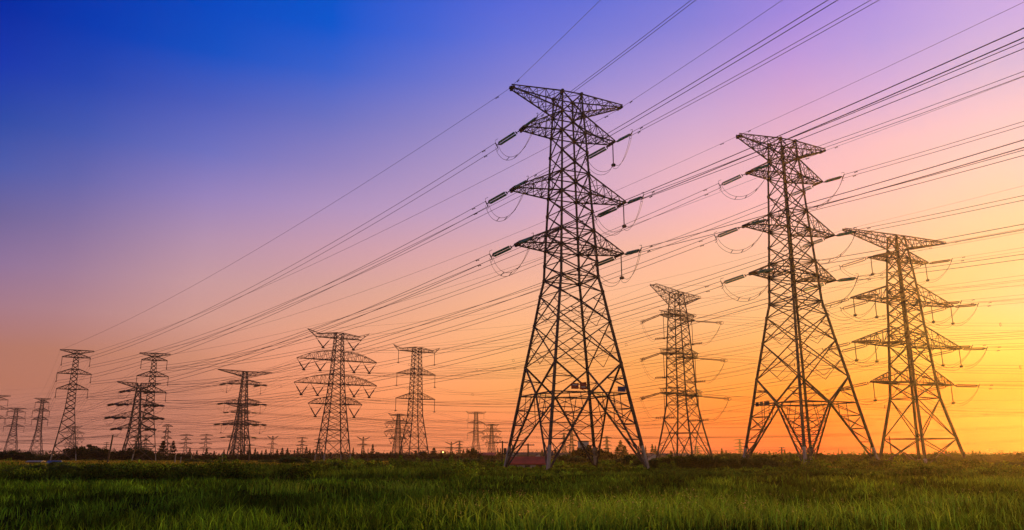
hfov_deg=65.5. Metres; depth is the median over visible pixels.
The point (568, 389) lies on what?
conductor bundle
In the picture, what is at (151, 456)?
leafy tree
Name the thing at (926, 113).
ground wire
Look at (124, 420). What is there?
conductor bundle
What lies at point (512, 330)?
ground wire
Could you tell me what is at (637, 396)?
conductor bundle
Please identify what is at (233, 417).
conductor bundle
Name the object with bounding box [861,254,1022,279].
conductor bundle
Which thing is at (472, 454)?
leafy tree
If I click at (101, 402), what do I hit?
conductor bundle
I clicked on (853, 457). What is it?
shrub
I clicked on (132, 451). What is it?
leafy tree
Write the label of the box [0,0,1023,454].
sky
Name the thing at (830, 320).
conductor bundle
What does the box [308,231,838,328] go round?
ground wire
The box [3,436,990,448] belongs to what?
ground wire
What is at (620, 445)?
conifer tree
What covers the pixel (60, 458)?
leafy tree
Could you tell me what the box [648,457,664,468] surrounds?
shrub
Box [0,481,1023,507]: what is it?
rice plants
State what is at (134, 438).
conductor bundle
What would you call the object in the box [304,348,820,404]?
conductor bundle
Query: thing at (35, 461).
shed
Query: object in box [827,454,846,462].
shrub
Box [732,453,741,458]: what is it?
shrub
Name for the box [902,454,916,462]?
shrub
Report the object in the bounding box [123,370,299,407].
conductor bundle
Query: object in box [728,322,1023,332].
conductor bundle
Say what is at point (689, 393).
conductor bundle
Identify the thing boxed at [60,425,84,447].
transmission tower
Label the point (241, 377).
conductor bundle
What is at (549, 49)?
ground wire
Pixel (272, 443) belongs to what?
transmission tower
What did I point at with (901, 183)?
conductor bundle
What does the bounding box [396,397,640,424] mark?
conductor bundle
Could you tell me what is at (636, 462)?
shrub
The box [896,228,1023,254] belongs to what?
conductor bundle
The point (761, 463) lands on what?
shrub
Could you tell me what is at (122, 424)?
conductor bundle
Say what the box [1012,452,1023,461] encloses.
shrub
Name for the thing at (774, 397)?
ground wire
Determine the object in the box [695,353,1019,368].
conductor bundle
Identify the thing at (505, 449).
utility pole
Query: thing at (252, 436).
conductor bundle
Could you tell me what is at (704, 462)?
shrub
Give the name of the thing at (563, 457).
shrub
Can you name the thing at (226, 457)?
leafy tree
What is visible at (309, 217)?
ground wire
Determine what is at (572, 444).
transmission tower
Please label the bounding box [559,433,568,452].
transmission tower
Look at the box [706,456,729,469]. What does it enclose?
shrub
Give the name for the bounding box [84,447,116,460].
leafy tree
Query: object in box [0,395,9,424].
transmission tower
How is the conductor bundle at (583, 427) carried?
attached to the transmission tower at (899, 262)
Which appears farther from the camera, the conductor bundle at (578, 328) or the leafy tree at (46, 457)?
the leafy tree at (46, 457)
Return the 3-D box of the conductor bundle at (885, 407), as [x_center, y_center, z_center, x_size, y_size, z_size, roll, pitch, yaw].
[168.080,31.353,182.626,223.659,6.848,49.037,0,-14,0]
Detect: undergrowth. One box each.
[55,456,320,483]
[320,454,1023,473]
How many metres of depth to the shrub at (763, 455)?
164.08 m
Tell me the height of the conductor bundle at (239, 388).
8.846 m
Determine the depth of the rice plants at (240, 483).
46.03 m
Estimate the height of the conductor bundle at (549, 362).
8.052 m
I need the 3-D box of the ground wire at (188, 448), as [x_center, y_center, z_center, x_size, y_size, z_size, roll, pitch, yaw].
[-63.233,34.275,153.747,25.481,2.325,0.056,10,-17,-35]
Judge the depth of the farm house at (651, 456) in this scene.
318.47 m
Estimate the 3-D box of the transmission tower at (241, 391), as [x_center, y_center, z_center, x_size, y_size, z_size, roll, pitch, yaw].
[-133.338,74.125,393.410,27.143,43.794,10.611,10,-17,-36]
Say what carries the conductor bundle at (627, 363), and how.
hanging from the transmission tower at (899, 262)
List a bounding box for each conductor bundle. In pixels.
[0,426,230,441]
[2,385,208,406]
[7,401,130,436]
[8,414,230,430]
[9,384,133,426]
[9,387,251,408]
[11,424,213,442]
[13,407,233,425]
[13,412,222,429]
[17,424,220,440]
[18,425,251,443]
[23,439,226,452]
[24,368,165,418]
[36,407,155,436]
[36,437,218,450]
[56,202,485,382]
[62,143,495,366]
[63,254,491,398]
[89,157,584,367]
[93,216,594,383]
[94,264,592,399]
[118,395,296,424]
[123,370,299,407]
[124,417,311,438]
[126,395,314,424]
[131,349,316,392]
[131,371,315,408]
[134,281,720,402]
[142,184,718,369]
[154,235,714,385]
[156,350,349,394]
[156,397,349,424]
[156,419,353,439]
[158,372,351,409]
[164,397,366,425]
[165,373,366,409]
[166,289,800,403]
[167,245,798,386]
[168,196,784,370]
[231,385,393,406]
[238,424,1022,437]
[239,438,1023,451]
[243,410,393,428]
[245,411,1021,424]
[258,437,1023,451]
[267,425,1023,438]
[270,413,1012,425]
[304,305,818,374]
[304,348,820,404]
[317,387,837,430]
[319,350,837,404]
[321,307,839,375]
[325,265,838,350]
[354,271,893,352]
[356,312,894,377]
[356,354,902,406]
[356,391,918,431]
[371,355,925,406]
[373,313,917,378]
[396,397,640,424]
[399,359,638,394]
[401,321,639,367]
[434,330,665,370]
[434,404,661,425]
[437,365,667,396]
[525,0,837,183]
[530,28,1023,240]
[535,0,695,119]
[631,0,878,135]
[639,139,1023,252]
[641,42,1023,199]
[694,314,999,325]
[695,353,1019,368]
[696,394,1020,412]
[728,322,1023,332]
[728,359,1001,373]
[729,397,1023,414]
[767,150,1023,221]
[772,71,1023,165]
[774,224,1022,271]
[842,121,1023,178]
[855,195,1023,233]
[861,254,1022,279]
[878,275,1022,296]
[885,331,1023,343]
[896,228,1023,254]
[900,380,1023,385]
[904,281,1018,297]
[907,334,1023,344]
[952,247,1023,261]
[963,294,1023,303]
[971,343,1018,348]
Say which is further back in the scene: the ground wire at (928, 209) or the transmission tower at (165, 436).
the transmission tower at (165, 436)
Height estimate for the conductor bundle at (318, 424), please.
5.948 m
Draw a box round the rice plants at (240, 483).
[0,474,1023,492]
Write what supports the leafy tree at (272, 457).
on the ground at (42, 511)
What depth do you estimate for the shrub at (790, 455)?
173.85 m
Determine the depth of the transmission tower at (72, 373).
247.63 m
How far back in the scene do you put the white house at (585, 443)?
290.97 m
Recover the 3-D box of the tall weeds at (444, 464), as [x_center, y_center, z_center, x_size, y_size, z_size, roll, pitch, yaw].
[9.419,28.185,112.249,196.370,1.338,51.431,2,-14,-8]
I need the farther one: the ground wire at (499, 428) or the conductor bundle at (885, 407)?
the ground wire at (499, 428)
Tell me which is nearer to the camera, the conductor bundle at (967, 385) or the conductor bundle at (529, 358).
the conductor bundle at (967, 385)
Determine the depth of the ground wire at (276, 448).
777.61 m
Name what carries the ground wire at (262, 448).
attached to the transmission tower at (477, 428)
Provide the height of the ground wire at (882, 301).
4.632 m
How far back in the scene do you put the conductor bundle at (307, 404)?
359.64 m
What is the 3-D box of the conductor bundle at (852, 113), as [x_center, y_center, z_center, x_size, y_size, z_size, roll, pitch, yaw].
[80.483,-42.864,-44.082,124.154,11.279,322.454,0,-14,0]
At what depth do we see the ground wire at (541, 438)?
613.74 m
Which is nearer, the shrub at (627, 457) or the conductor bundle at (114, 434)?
the shrub at (627, 457)
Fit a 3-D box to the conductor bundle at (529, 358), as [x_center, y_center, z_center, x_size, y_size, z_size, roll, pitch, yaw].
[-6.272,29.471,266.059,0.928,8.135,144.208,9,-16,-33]
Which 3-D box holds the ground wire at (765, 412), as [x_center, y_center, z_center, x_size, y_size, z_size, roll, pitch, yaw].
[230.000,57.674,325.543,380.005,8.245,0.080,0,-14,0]
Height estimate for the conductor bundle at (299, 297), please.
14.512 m
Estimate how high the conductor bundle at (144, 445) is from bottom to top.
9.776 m
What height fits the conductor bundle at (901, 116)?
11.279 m
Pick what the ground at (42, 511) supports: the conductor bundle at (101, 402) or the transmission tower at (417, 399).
the transmission tower at (417, 399)
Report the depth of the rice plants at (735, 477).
58.13 m
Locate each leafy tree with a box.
[0,450,21,460]
[1,451,40,460]
[37,455,54,460]
[48,454,70,460]
[61,446,92,460]
[81,444,105,460]
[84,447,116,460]
[110,449,135,460]
[119,447,144,459]
[124,447,159,460]
[143,452,163,460]
[169,453,191,459]
[193,454,213,460]
[210,454,232,459]
[229,454,250,460]
[238,454,267,460]
[263,454,285,460]
[293,454,314,459]
[357,453,372,458]
[365,452,385,458]
[379,454,397,458]
[391,453,407,458]
[399,454,420,458]
[418,450,427,458]
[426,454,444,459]
[443,454,460,458]
[466,447,477,458]
[483,454,498,458]
[571,447,590,457]
[576,445,601,458]
[591,447,608,459]
[600,452,616,460]
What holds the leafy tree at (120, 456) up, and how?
on the ground at (42, 511)
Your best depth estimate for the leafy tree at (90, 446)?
262.92 m
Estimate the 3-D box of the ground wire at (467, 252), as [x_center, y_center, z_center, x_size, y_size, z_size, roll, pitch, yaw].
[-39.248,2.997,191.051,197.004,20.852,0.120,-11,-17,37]
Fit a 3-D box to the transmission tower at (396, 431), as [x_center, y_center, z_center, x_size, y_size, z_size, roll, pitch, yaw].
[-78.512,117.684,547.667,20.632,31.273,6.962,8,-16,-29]
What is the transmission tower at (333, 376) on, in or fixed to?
on the ground at (42, 511)
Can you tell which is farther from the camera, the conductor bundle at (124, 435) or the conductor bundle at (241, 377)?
the conductor bundle at (124, 435)
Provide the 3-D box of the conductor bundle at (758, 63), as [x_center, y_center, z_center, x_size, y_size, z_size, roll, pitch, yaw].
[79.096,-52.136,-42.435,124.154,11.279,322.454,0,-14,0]
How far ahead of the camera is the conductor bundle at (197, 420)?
275.47 m
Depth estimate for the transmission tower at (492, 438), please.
742.68 m
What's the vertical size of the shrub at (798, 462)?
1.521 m
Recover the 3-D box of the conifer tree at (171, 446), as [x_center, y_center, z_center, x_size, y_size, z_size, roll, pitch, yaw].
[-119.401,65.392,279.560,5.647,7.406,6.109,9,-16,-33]
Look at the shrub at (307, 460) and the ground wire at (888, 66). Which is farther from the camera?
the shrub at (307, 460)
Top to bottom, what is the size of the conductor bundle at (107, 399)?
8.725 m
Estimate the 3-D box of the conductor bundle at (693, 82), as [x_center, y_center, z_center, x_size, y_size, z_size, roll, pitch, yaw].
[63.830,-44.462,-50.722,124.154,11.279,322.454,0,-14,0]
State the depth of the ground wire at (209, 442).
597.63 m
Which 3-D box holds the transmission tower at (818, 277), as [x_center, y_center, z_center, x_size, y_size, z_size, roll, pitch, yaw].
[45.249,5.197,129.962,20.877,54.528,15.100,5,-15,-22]
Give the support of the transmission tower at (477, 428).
on the ground at (42, 511)
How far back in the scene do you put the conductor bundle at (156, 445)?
530.13 m
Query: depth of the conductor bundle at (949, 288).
137.46 m
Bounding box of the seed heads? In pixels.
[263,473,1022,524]
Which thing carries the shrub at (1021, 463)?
on the ground at (42, 511)
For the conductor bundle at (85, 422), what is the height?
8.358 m
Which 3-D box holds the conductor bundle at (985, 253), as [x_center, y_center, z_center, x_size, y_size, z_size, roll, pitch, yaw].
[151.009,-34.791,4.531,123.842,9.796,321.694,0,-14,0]
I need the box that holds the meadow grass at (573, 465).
[1,459,1010,468]
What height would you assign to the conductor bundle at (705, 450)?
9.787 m
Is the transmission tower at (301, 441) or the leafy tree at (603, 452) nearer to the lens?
the leafy tree at (603, 452)
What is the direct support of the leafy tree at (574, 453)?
on the ground at (42, 511)
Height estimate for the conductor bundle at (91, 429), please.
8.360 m
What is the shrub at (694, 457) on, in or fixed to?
on the ground at (42, 511)
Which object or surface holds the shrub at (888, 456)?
on the ground at (42, 511)
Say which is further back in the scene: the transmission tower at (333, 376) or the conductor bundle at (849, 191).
the transmission tower at (333, 376)
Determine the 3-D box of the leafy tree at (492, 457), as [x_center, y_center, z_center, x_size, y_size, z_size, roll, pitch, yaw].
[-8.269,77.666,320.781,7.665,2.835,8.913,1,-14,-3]
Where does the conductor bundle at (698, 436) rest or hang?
attached to the transmission tower at (241, 418)
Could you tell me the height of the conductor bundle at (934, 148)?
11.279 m
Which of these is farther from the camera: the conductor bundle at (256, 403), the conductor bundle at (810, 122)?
the conductor bundle at (256, 403)
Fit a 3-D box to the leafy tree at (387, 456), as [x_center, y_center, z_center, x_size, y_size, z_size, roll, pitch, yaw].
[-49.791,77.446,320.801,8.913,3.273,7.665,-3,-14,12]
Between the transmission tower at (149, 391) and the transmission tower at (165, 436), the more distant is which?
the transmission tower at (165, 436)
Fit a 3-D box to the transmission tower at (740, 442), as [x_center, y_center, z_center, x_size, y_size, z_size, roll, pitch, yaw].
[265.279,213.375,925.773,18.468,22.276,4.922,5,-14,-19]
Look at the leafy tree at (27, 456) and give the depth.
228.31 m
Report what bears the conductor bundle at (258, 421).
attached to the transmission tower at (333, 376)
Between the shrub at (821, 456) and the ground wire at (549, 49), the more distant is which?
the shrub at (821, 456)
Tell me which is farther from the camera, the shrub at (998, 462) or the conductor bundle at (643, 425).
the conductor bundle at (643, 425)
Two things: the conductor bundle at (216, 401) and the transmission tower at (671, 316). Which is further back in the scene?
the conductor bundle at (216, 401)
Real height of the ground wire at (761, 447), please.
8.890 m
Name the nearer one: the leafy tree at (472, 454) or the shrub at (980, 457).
the shrub at (980, 457)
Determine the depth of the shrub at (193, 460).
164.40 m
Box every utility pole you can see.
[107,435,113,461]
[245,444,254,460]
[497,441,507,463]
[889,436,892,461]
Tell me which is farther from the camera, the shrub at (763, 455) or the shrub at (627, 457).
the shrub at (763, 455)
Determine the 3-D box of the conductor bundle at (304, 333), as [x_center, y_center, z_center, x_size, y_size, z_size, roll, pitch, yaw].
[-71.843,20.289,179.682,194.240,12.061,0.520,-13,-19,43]
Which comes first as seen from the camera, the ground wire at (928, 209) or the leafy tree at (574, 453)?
the ground wire at (928, 209)
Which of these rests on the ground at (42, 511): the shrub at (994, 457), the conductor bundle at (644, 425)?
the shrub at (994, 457)
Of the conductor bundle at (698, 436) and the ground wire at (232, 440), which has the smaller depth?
the conductor bundle at (698, 436)
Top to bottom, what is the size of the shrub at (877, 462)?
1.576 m
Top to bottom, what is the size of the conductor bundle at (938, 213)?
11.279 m
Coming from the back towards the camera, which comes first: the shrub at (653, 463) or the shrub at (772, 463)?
the shrub at (653, 463)
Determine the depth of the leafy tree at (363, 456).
319.36 m
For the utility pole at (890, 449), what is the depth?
146.06 m
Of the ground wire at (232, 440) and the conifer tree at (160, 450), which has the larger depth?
the ground wire at (232, 440)
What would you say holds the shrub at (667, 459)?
on the ground at (42, 511)
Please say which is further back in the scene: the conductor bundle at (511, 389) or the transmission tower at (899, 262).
the conductor bundle at (511, 389)
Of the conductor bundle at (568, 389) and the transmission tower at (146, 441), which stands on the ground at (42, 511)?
the transmission tower at (146, 441)
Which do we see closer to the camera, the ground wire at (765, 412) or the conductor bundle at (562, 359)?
the conductor bundle at (562, 359)
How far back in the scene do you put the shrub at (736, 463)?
94.45 m
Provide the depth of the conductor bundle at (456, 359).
165.18 m
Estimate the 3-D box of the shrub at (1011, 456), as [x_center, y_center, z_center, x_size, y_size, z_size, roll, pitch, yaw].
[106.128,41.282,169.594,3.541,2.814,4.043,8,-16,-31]
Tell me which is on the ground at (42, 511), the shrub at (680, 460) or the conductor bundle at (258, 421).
the shrub at (680, 460)
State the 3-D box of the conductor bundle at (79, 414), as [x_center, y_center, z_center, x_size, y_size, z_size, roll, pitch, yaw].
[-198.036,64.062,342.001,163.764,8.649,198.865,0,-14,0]
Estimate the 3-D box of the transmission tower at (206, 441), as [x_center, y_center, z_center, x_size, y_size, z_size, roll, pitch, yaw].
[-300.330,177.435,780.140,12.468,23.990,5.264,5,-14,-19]
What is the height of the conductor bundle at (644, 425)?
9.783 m
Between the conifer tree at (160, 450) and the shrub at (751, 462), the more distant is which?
the conifer tree at (160, 450)
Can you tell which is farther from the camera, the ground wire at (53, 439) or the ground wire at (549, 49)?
the ground wire at (53, 439)
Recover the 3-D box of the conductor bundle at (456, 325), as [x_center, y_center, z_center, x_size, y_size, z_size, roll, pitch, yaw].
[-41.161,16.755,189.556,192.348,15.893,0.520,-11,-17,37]
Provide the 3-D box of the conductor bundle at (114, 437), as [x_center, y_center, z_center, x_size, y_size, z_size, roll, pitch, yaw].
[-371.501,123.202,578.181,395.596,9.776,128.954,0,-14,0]
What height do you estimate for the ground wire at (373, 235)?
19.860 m
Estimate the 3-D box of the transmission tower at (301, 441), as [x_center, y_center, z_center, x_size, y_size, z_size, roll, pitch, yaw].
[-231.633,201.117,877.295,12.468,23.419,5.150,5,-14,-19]
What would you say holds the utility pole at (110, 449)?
on the ground at (42, 511)
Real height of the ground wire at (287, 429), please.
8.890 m
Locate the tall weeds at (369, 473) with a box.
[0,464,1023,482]
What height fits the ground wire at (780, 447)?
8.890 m
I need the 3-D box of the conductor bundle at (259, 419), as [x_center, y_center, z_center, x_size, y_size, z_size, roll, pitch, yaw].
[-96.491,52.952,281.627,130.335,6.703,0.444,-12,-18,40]
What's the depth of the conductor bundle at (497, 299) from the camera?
176.70 m
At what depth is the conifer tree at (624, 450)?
315.80 m
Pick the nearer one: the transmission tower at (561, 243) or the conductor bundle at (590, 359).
the transmission tower at (561, 243)
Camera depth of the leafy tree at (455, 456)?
309.69 m
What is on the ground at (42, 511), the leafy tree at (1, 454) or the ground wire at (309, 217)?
the leafy tree at (1, 454)
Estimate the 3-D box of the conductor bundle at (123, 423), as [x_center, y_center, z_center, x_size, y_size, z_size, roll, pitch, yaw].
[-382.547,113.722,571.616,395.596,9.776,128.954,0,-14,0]
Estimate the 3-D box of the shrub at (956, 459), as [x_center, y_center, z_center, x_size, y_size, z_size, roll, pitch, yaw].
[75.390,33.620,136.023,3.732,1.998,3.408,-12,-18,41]
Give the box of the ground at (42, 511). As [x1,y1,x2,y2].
[0,458,1022,529]
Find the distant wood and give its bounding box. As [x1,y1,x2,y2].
[0,449,1022,458]
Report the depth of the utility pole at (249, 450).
160.66 m
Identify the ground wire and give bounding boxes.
[0,421,374,436]
[0,425,1012,437]
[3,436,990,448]
[4,428,385,443]
[7,435,111,441]
[7,440,1023,452]
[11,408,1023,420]
[15,416,1006,428]
[18,430,384,444]
[19,436,385,451]
[37,426,1005,438]
[38,430,1003,442]
[43,438,466,448]
[49,428,463,438]
[59,420,466,429]
[59,440,460,448]
[63,90,506,348]
[94,113,611,351]
[116,436,249,448]
[143,137,734,352]
[170,154,816,354]
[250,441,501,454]
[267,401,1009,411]
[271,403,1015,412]
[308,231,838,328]
[383,245,938,333]
[399,285,649,344]
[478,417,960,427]
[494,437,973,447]
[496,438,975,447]
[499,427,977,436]
[512,7,592,85]
[616,391,872,399]
[620,406,899,415]
[624,0,781,105]
[657,284,1006,287]
[717,298,983,301]
[740,2,1022,134]
[828,77,1021,149]
[845,186,1020,229]
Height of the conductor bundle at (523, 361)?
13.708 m
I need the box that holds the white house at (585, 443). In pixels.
[577,441,588,448]
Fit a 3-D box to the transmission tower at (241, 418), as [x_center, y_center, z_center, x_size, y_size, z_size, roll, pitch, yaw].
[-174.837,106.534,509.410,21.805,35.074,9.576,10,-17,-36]
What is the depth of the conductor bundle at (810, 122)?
55.34 m
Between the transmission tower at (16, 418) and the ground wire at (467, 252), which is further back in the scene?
the transmission tower at (16, 418)
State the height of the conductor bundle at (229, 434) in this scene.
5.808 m
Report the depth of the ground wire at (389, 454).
145.71 m
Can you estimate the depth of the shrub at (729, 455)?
168.75 m
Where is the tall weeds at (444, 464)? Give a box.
[0,461,916,470]
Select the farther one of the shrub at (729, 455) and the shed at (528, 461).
the shrub at (729, 455)
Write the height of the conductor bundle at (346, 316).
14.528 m
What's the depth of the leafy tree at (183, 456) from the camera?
270.76 m
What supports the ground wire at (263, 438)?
attached to the transmission tower at (477, 428)
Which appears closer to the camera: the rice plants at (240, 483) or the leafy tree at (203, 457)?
the rice plants at (240, 483)
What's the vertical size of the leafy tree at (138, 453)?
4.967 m
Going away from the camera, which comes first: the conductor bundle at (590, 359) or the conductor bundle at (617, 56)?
the conductor bundle at (617, 56)
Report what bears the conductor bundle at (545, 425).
attached to the transmission tower at (671, 316)
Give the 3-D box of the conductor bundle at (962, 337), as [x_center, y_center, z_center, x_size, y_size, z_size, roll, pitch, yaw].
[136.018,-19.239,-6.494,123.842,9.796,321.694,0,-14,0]
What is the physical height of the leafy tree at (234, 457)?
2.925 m
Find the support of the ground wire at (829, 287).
attached to the transmission tower at (671, 316)
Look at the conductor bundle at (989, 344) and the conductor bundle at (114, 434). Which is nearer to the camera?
the conductor bundle at (989, 344)
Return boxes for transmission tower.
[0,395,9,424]
[3,408,25,451]
[29,398,50,455]
[50,349,93,460]
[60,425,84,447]
[104,381,164,459]
[131,352,169,460]
[141,435,151,449]
[161,425,172,455]
[180,434,191,452]
[199,434,212,454]
[213,369,271,454]
[220,404,257,453]
[268,436,277,453]
[294,329,376,460]
[298,437,307,453]
[358,437,368,453]
[384,413,410,454]
[393,344,439,458]
[466,411,484,451]
[481,424,500,451]
[485,84,649,469]
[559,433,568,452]
[566,429,576,450]
[602,436,611,451]
[640,283,729,458]
[714,133,878,464]
[733,439,744,454]
[821,228,987,462]
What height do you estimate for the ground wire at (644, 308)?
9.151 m
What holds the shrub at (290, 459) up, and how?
on the ground at (42, 511)
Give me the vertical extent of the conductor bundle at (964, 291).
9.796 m
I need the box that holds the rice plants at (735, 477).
[130,473,1023,483]
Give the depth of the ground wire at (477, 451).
641.39 m
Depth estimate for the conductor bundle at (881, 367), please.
200.54 m
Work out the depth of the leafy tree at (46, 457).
261.57 m
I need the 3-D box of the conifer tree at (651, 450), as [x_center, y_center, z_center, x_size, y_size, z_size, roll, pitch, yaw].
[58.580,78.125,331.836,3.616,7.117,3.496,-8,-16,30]
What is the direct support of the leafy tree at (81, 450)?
on the ground at (42, 511)
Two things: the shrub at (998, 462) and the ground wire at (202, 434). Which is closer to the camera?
the shrub at (998, 462)
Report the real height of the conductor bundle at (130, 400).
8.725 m
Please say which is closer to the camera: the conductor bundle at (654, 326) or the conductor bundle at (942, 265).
the conductor bundle at (942, 265)
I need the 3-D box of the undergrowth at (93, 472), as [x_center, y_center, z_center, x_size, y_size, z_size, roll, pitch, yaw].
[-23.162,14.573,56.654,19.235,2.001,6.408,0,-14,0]
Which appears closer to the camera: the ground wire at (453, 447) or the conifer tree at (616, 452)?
the conifer tree at (616, 452)
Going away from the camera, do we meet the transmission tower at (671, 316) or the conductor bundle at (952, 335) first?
the conductor bundle at (952, 335)
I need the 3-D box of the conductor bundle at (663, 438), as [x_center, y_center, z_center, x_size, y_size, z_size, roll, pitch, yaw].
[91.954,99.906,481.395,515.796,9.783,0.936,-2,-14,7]
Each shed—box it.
[26,461,45,463]
[509,456,545,467]
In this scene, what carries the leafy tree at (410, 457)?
on the ground at (42, 511)
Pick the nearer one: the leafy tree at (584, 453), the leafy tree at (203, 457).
the leafy tree at (584, 453)
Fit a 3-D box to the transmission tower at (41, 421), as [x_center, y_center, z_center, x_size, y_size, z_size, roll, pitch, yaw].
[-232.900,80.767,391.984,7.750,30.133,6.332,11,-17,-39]
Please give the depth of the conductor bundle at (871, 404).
184.62 m
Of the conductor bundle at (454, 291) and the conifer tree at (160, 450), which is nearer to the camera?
the conductor bundle at (454, 291)
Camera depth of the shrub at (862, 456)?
164.36 m
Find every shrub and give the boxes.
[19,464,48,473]
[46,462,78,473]
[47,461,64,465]
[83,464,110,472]
[183,458,201,461]
[256,460,277,462]
[276,455,304,463]
[295,458,311,462]
[556,453,571,462]
[621,455,638,464]
[629,459,641,466]
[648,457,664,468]
[657,454,677,467]
[670,455,695,470]
[681,454,703,467]
[695,455,720,468]
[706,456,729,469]
[717,453,733,458]
[725,458,745,468]
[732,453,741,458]
[732,457,758,468]
[746,458,769,468]
[750,453,768,460]
[767,454,789,460]
[767,459,784,467]
[784,453,800,461]
[785,460,805,468]
[809,453,825,462]
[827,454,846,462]
[846,453,859,461]
[855,453,873,461]
[869,459,886,467]
[882,453,904,462]
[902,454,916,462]
[945,456,962,462]
[970,454,988,462]
[987,454,1001,461]
[992,453,1005,461]
[993,461,1020,468]
[1001,452,1014,462]
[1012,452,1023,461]
[1014,461,1023,467]
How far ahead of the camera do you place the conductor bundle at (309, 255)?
148.86 m
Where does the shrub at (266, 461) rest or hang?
on the ground at (42, 511)
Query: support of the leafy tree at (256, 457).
on the ground at (42, 511)
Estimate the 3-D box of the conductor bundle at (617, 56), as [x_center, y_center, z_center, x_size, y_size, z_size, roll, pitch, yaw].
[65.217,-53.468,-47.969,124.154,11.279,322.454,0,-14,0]
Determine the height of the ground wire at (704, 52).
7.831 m
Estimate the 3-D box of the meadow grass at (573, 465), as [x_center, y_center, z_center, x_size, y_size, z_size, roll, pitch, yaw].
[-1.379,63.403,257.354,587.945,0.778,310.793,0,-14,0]
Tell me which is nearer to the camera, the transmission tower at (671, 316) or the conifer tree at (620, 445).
the transmission tower at (671, 316)
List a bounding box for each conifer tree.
[156,441,170,460]
[165,441,177,458]
[614,447,621,458]
[615,440,624,456]
[618,446,627,458]
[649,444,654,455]
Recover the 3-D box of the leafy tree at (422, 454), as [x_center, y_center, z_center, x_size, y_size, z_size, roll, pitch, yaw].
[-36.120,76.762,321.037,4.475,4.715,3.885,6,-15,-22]
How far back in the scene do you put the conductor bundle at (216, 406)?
301.53 m
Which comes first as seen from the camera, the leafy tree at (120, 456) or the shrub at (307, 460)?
the shrub at (307, 460)
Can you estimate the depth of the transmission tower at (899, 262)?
160.89 m
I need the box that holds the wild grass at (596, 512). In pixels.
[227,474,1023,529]
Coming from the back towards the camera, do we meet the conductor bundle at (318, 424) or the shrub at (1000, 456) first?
the conductor bundle at (318, 424)
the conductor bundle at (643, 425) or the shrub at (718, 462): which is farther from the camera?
the conductor bundle at (643, 425)
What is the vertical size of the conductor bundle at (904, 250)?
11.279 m
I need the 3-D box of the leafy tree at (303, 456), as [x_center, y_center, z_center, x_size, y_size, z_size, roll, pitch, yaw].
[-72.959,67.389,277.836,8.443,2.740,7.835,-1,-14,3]
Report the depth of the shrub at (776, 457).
159.73 m
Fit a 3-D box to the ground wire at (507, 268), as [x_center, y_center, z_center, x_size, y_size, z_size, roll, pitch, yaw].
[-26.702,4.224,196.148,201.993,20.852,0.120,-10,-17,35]
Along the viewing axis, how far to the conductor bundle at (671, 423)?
471.86 m

